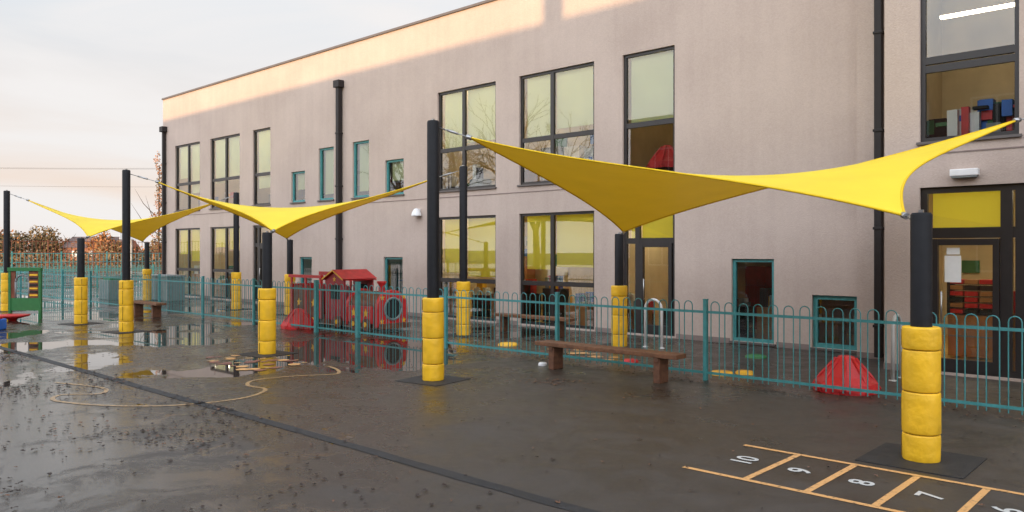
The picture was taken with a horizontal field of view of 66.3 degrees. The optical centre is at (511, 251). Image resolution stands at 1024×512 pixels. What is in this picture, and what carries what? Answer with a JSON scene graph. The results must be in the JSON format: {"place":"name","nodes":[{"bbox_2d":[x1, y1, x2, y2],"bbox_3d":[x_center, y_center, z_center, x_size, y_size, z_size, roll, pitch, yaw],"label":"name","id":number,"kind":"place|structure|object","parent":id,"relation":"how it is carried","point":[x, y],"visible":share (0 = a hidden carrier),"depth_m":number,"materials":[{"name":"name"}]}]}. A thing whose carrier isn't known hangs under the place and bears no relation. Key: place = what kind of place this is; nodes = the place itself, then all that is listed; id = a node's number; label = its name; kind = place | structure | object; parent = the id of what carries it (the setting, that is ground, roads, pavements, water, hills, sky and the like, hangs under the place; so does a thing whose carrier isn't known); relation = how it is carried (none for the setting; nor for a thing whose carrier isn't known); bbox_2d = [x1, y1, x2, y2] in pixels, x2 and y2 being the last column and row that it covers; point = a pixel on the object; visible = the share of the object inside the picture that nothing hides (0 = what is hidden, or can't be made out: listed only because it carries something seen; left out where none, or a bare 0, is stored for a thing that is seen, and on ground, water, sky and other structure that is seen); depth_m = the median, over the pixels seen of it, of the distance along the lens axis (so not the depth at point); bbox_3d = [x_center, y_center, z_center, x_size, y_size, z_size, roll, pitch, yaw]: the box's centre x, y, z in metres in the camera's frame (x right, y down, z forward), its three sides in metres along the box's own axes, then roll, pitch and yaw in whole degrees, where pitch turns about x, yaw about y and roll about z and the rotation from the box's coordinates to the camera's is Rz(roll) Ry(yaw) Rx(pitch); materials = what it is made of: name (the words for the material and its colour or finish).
{"place":"outdoors","nodes":[
{"label":"outdoors","id":0,"kind":"place"},
{"bbox_2d":[0,255,160,274],"bbox_3d":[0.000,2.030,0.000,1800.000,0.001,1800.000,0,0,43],"label":"grass field","id":1,"kind":"structure","parent":0,"point":[86,266],"depth_m":98.76,"materials":[{"name":"plant"}]},
{"bbox_2d":[0,247,160,266],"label":"distant hedge","id":2,"kind":"object","parent":1,"relation":"on","point":[33,258],"visible":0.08,"depth_m":100.23,"materials":[{"name":"orange plant"}]},
{"bbox_2d":[0,225,161,263],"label":"distant tree row","id":3,"kind":"object","parent":1,"relation":"on","point":[21,246],"visible":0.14,"depth_m":123.16,"materials":[{"name":"orange plant"}]},
{"bbox_2d":[61,237,140,263],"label":"distant house","id":4,"kind":"structure","parent":1,"relation":"on","point":[70,244],"depth_m":125.64,"materials":[{"name":"brick"}]},
{"bbox_2d":[132,151,161,268],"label":"poplar tree","id":5,"kind":"object","parent":1,"relation":"on","point":[159,204],"visible":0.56,"depth_m":87.91,"materials":[{"name":"orange plant"}]},
{"bbox_2d":[99,278,119,299],"bbox_3d":[-16.817,1.550,32.999,1.000,0.900,0.700,0,0,43],"label":"planter box","id":6,"kind":"object","parent":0,"point":[108,288],"visible":0.4,"depth_m":32.66,"materials":[{"name":"grey plastic"}]},
{"bbox_2d":[0,0,484,251],"label":"sky","id":7,"kind":"structure","parent":0,"point":[84,84],"materials":[{"name":"white"}]},
{"bbox_2d":[0,272,1023,511],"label":"playground asphalt ground","id":8,"kind":"structure","parent":0,"point":[686,430],"depth_m":8.95,"materials":[{"name":"grey asphalt"}]},
{"bbox_2d":[0,316,6,329],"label":"blue ride on toy","id":9,"kind":"object","parent":8,"relation":"on","point":[3,323],"visible":1,"depth_m":20.00,"materials":[{"name":"plastic"}]},
{"bbox_2d":[1,190,9,310],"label":"shade sail post","id":10,"kind":"object","parent":8,"relation":"on","point":[6,249],"visible":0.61,"depth_m":26.14,"materials":[{"name":"black metal"}]},
{"bbox_2d":[9,193,231,242],"bbox_3d":[-13.397,-1.130,26.809,9.123,1.617,5.515,0,0,43],"label":"shade sail","id":11,"kind":"object","parent":10,"relation":"attached to","point":[142,230],"visible":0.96,"depth_m":26.20,"materials":[{"name":"fabric"}]},
{"bbox_2d":[0,268,28,295],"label":"bow top fence","id":12,"kind":"object","parent":8,"relation":"on","point":[26,282],"visible":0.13,"depth_m":34.89,"materials":[{"name":"teal metal"}]},
{"bbox_2d":[0,313,30,320],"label":"red balance dish","id":13,"kind":"object","parent":8,"relation":"on","point":[13,317],"visible":0.98,"depth_m":22.62,"materials":[{"name":"plastic"}]},
{"bbox_2d":[7,268,42,318],"bbox_3d":[-14.413,1.240,23.195,1.000,1.520,0.100,0,0,1],"label":"sensory play panel","id":14,"kind":"object","parent":8,"relation":"on","point":[32,301],"visible":0.98,"depth_m":23.17,"materials":[{"name":"green paint"}]},
{"bbox_2d":[74,237,87,323],"bbox_3d":[-11.904,0.800,21.639,0.343,2.400,0.340,0,0,43],"label":"shade sail post","id":15,"kind":"object","parent":8,"relation":"on","point":[81,298],"visible":1,"depth_m":21.55,"materials":[{"name":"yellow plastic"}]},
{"bbox_2d":[0,251,161,280],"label":"sports court fence","id":16,"kind":"object","parent":8,"relation":"on","point":[61,253],"visible":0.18,"depth_m":54.92,"materials":[{"name":"teal metal"}]},
{"bbox_2d":[0,240,161,274],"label":"sports court fence","id":17,"kind":"object","parent":8,"relation":"on","point":[59,263],"visible":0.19,"depth_m":68.81,"materials":[{"name":"teal metal"}]},
{"bbox_2d":[0,264,161,289],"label":"bow top fence","id":18,"kind":"object","parent":8,"relation":"on","point":[96,268],"visible":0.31,"depth_m":41.90,"materials":[{"name":"teal metal"}]},
{"bbox_2d":[60,322,103,325],"bbox_3d":[-11.904,1.996,21.640,0.840,0.009,0.840,0,0,35],"label":"rubber post mat","id":19,"kind":"object","parent":8,"relation":"on","point":[73,324],"visible":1,"depth_m":21.64,"materials":[{"name":"black rubber"}]},
{"bbox_2d":[103,329,148,333],"bbox_3d":[-9.619,1.996,19.544,0.840,0.009,0.840,0,0,35],"label":"rubber post mat","id":20,"kind":"object","parent":8,"relation":"on","point":[118,332],"visible":0.86,"depth_m":19.48,"materials":[{"name":"black rubber"}]},
{"bbox_2d":[119,169,133,331],"bbox_3d":[-9.620,-0.030,19.545,0.344,4.060,0.344,0,0,43],"label":"shade sail post","id":21,"kind":"object","parent":8,"relation":"on","point":[126,303],"visible":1,"depth_m":19.45,"materials":[{"name":"black metal"}]},
{"bbox_2d":[130,171,457,240],"bbox_3d":[-5.811,-1.130,19.850,8.311,1.617,5.513,0,0,43],"label":"shade sail","id":22,"kind":"object","parent":21,"relation":"attached to","point":[286,223],"visible":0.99,"depth_m":18.32,"materials":[{"name":"fabric"}]},
{"bbox_2d":[119,232,136,273],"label":"basketball hoop","id":23,"kind":"object","parent":8,"relation":"on","point":[120,236],"visible":0.2,"depth_m":59.76,"materials":[{"name":"white paint"}]},
{"bbox_2d":[142,242,151,299],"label":"shade sail post","id":24,"kind":"object","parent":8,"relation":"on","point":[146,270],"visible":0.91,"depth_m":31.89,"materials":[{"name":"yellow plastic"}]},
{"bbox_2d":[134,300,165,317],"bbox_3d":[-11.235,1.775,24.144,2.000,0.450,0.315,0,0,43],"label":"wooden bench","id":25,"kind":"object","parent":8,"relation":"on","point":[155,308],"visible":0.88,"depth_m":23.77,"materials":[{"name":"brown wood"}]},
{"bbox_2d":[151,274,185,300],"bbox_3d":[-14.244,1.485,32.403,1.700,1.030,0.800,0,0,43],"label":"storage box","id":26,"kind":"object","parent":8,"relation":"on","point":[163,288],"visible":0.51,"depth_m":31.91,"materials":[{"name":"grey plastic"}]},
{"bbox_2d":[50,366,340,405],"bbox_3d":[-4.492,1.996,11.582,4.234,0.001,2.736,0,0,-24],"label":"painted play trail","id":27,"kind":"object","parent":8,"relation":"on","point":[52,398],"visible":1,"depth_m":10.93,"materials":[{"name":"beige paint"}]},
{"bbox_2d":[218,308,247,310],"bbox_3d":[-9.518,1.996,27.051,0.840,0.009,0.840,0,0,35],"label":"rubber post mat","id":28,"kind":"object","parent":8,"relation":"on","point":[235,309],"visible":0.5,"depth_m":26.85,"materials":[{"name":"black rubber"}]},
{"bbox_2d":[231,192,240,308],"bbox_3d":[-9.519,-0.030,27.051,0.346,4.060,0.344,0,0,43],"label":"shade sail post","id":29,"kind":"object","parent":8,"relation":"on","point":[236,274],"visible":0.82,"depth_m":26.96,"materials":[{"name":"black metal"}]},
{"bbox_2d":[235,350,296,357],"bbox_3d":[-4.779,1.996,15.294,0.840,0.009,0.840,0,0,35],"label":"rubber post mat","id":30,"kind":"object","parent":8,"relation":"on","point":[256,354],"visible":0.71,"depth_m":15.13,"materials":[{"name":"black rubber"}]},
{"bbox_2d":[258,231,275,354],"bbox_3d":[-4.779,0.800,15.293,0.343,2.400,0.345,0,0,43],"label":"shade sail post","id":31,"kind":"object","parent":8,"relation":"on","point":[266,318],"visible":1,"depth_m":15.19,"materials":[{"name":"yellow plastic"}]},
{"bbox_2d":[284,239,295,314],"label":"shade sail post","id":32,"kind":"object","parent":8,"relation":"on","point":[289,269],"visible":0.55,"depth_m":24.66,"materials":[{"name":"yellow plastic"}]},
{"bbox_2d":[280,308,313,328],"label":"red play dome","id":33,"kind":"structure","parent":8,"relation":"on","point":[298,316],"depth_m":20.30,"materials":[{"name":"plastic"}]},
{"bbox_2d":[0,346,599,511],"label":"asphalt repair strip","id":34,"kind":"object","parent":8,"relation":"on","point":[503,488],"visible":0.98,"depth_m":7.86,"materials":[{"name":"black asphalt"}]},
{"bbox_2d":[288,269,408,330],"bbox_3d":[-4.396,1.230,20.948,4.100,1.499,1.130,0,0,43],"label":"play train","id":35,"kind":"object","parent":8,"relation":"on","point":[300,298],"visible":0.66,"depth_m":20.44,"materials":[{"name":"red paint"}]},
{"bbox_2d":[205,349,619,370],"bbox_3d":[-1.438,1.994,14.812,8.510,0.004,2.282,0,0,-12],"label":"painted map marking","id":36,"kind":"object","parent":8,"relation":"on","point":[260,369],"visible":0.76,"depth_m":14.31,"materials":[{"name":"yellow paint"}]},
{"bbox_2d":[422,119,443,380],"bbox_3d":[-1.226,-0.030,12.184,0.345,4.060,0.344,0,0,43],"label":"shade sail post","id":37,"kind":"object","parent":8,"relation":"on","point":[433,335],"visible":1,"depth_m":12.09,"materials":[{"name":"black metal"}]},
{"bbox_2d":[439,117,1023,234],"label":"shade sail","id":38,"kind":"object","parent":37,"relation":"attached to","point":[623,198],"visible":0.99,"depth_m":11.89,"materials":[{"name":"fabric"}]},
{"bbox_2d":[395,375,470,385],"bbox_3d":[-1.226,1.996,12.184,0.840,0.009,0.840,0,0,35],"label":"rubber post mat","id":39,"kind":"object","parent":8,"relation":"on","point":[445,381],"visible":0.71,"depth_m":12.09,"materials":[{"name":"black rubber"}]},
{"bbox_2d":[456,165,470,335],"bbox_3d":[-1.161,-0.030,18.706,0.345,4.060,0.345,0,0,43],"label":"shade sail post","id":40,"kind":"object","parent":8,"relation":"on","point":[462,283],"visible":0.85,"depth_m":18.62,"materials":[{"name":"black metal"}]},
{"bbox_2d":[448,333,487,337],"bbox_3d":[-1.161,1.996,18.706,0.840,0.009,0.840,0,0,35],"label":"rubber post mat","id":41,"kind":"object","parent":8,"relation":"on","point":[465,336],"visible":0.57,"depth_m":18.55,"materials":[{"name":"black rubber"}]},
{"bbox_2d":[498,342,516,345],"bbox_3d":[-0.083,1.972,16.700,0.440,0.055,0.433,0,0,43],"label":"stepping stone","id":42,"kind":"object","parent":8,"relation":"on","point":[506,344],"visible":0.73,"depth_m":16.58,"materials":[{"name":"yellow paint"}]},
{"bbox_2d":[0,334,1023,511],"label":"fallen leaves","id":43,"kind":"object","parent":8,"relation":"on","point":[202,431],"visible":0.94,"depth_m":9.26,"materials":[{"name":"brown plant"}]},
{"bbox_2d":[42,270,1023,414],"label":"bow top fence","id":44,"kind":"object","parent":8,"relation":"on","point":[557,303],"visible":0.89,"depth_m":13.89,"materials":[{"name":"teal metal"}]},
{"bbox_2d":[491,313,576,336],"bbox_3d":[0.490,1.775,18.952,2.500,0.450,0.315,0,0,43],"label":"wooden bench","id":45,"kind":"object","parent":8,"relation":"on","point":[503,322],"visible":0.68,"depth_m":18.96,"materials":[{"name":"brown wood"}]},
{"bbox_2d":[538,362,546,365],"bbox_3d":[0.539,1.972,13.754,0.160,0.055,0.158,0,0,43],"label":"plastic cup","id":46,"kind":"object","parent":8,"relation":"on","point":[542,363],"visible":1,"depth_m":13.70,"materials":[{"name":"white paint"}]},
{"bbox_2d":[162,0,1023,369],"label":"roof and trim","id":47,"kind":"structure","parent":8,"relation":"on","point":[776,344],"depth_m":21.93,"materials":[{"name":"metal"}]},
{"bbox_2d":[163,0,1023,381],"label":"walls","id":48,"kind":"structure","parent":8,"relation":"on","point":[771,86],"depth_m":18.43,"materials":[{"name":"beige paint"}]},
{"bbox_2d":[159,0,883,357],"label":"downpipes","id":49,"kind":"object","parent":48,"relation":"attached to","point":[877,130],"visible":0.74,"depth_m":14.41,"materials":[{"name":"black metal"}]},
{"bbox_2d":[181,50,999,276],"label":"roller blinds","id":50,"kind":"object","parent":48,"relation":"attached to","point":[651,86],"visible":0.7,"depth_m":20.92,"materials":[{"name":"beige fabric"}]},
{"bbox_2d":[179,0,1014,370],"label":"classroom interior","id":51,"kind":"object","parent":48,"relation":"attached to","point":[967,100],"visible":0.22,"depth_m":18.56,"materials":[{"name":"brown wood"}]},
{"bbox_2d":[646,145,672,168],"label":"red dome on shelf","id":52,"kind":"structure","parent":51,"relation":"attached to","point":[662,156],"depth_m":18.78,"materials":[{"name":"plastic"}]},
{"bbox_2d":[176,0,1023,378],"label":"window frames","id":53,"kind":"structure","parent":48,"relation":"attached to","point":[1006,232],"depth_m":18.08,"materials":[{"name":"black metal"}]},
{"bbox_2d":[945,248,960,281],"bbox_3d":[7.142,0.220,12.697,0.240,0.560,0.001,0,0,43],"label":"door notice","id":54,"kind":"object","parent":53,"relation":"attached to","point":[952,268],"depth_m":12.69,"materials":[{"name":"paper"}]},
{"bbox_2d":[411,168,979,215],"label":"wall lights","id":55,"kind":"object","parent":48,"relation":"attached to","point":[965,173],"depth_m":12.43,"materials":[{"name":"white paint"}]},
{"bbox_2d":[535,340,685,383],"bbox_3d":[1.516,1.770,12.651,2.770,0.460,0.315,0,0,43],"label":"wooden bench","id":56,"kind":"object","parent":8,"relation":"on","point":[660,367],"visible":1,"depth_m":12.37,"materials":[{"name":"brown wood"}]},
{"bbox_2d":[611,232,627,346],"bbox_3d":[2.261,0.800,16.516,0.343,2.400,0.342,0,0,43],"label":"shade sail post","id":57,"kind":"object","parent":8,"relation":"on","point":[619,289],"visible":0.85,"depth_m":16.42,"materials":[{"name":"yellow plastic"}]},
{"bbox_2d":[602,343,643,347],"bbox_3d":[2.260,1.996,16.518,0.840,0.009,0.840,0,0,35],"label":"rubber post mat","id":58,"kind":"object","parent":8,"relation":"on","point":[628,345],"visible":0.43,"depth_m":16.58,"materials":[{"name":"black rubber"}]},
{"bbox_2d":[624,358,637,362],"bbox_3d":[2.149,1.972,14.177,0.280,0.055,0.276,0,0,43],"label":"stepping stone","id":59,"kind":"object","parent":8,"relation":"on","point":[628,360],"visible":0.66,"depth_m":14.09,"materials":[{"name":"red plastic"}]},
{"bbox_2d":[643,298,664,348],"bbox_3d":[2.942,1.487,16.299,0.520,1.027,0.120,0,0,43],"label":"bicycle stand hoop","id":60,"kind":"object","parent":8,"relation":"on","point":[661,326],"visible":0.76,"depth_m":16.16,"materials":[{"name":"white paint"}]},
{"bbox_2d":[712,370,732,375],"bbox_3d":[3.414,1.972,12.745,0.400,0.055,0.394,0,0,43],"label":"stepping stone","id":61,"kind":"object","parent":8,"relation":"on","point":[727,371],"visible":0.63,"depth_m":12.70,"materials":[{"name":"yellow paint"}]},
{"bbox_2d":[735,370,752,374],"bbox_3d":[3.801,1.972,12.797,0.300,0.055,0.295,0,0,43],"label":"stepping stone","id":62,"kind":"object","parent":8,"relation":"on","point":[744,372],"visible":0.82,"depth_m":12.69,"materials":[{"name":"yellow paint"}]},
{"bbox_2d":[745,354,766,358],"bbox_3d":[4.600,1.972,14.778,0.400,0.055,0.394,0,0,43],"label":"stepping stone","id":63,"kind":"object","parent":8,"relation":"on","point":[757,356],"visible":0.87,"depth_m":14.66,"materials":[{"name":"green paint"}]},
{"bbox_2d":[812,355,881,395],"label":"red play dome","id":64,"kind":"structure","parent":8,"relation":"on","point":[855,374],"depth_m":11.05,"materials":[{"name":"plastic"}]},
{"bbox_2d":[683,444,1023,511],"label":"hopscotch ground marking","id":65,"kind":"object","parent":8,"relation":"on","point":[974,500],"visible":1,"depth_m":6.76,"materials":[{"name":"paint"}]},
{"bbox_2d":[889,314,902,380],"bbox_3d":[6.018,1.487,12.256,0.120,1.027,0.520,0,0,43],"label":"bicycle stand hoop","id":66,"kind":"object","parent":8,"relation":"on","point":[894,318],"visible":0.72,"depth_m":12.10,"materials":[{"name":"metal"}]},
{"bbox_2d":[855,442,986,478],"bbox_3d":[3.929,1.996,7.523,0.920,0.009,0.920,0,0,43],"label":"rubber post mat","id":67,"kind":"object","parent":8,"relation":"on","point":[956,465],"visible":0.79,"depth_m":7.39,"materials":[{"name":"black rubber"}]},
{"bbox_2d":[901,210,941,462],"bbox_3d":[3.931,0.800,7.524,0.345,2.400,0.343,0,0,43],"label":"shade sail post","id":68,"kind":"object","parent":67,"relation":"on","point":[921,339],"visible":1,"depth_m":7.43,"materials":[{"name":"yellow plastic"}]}
]}

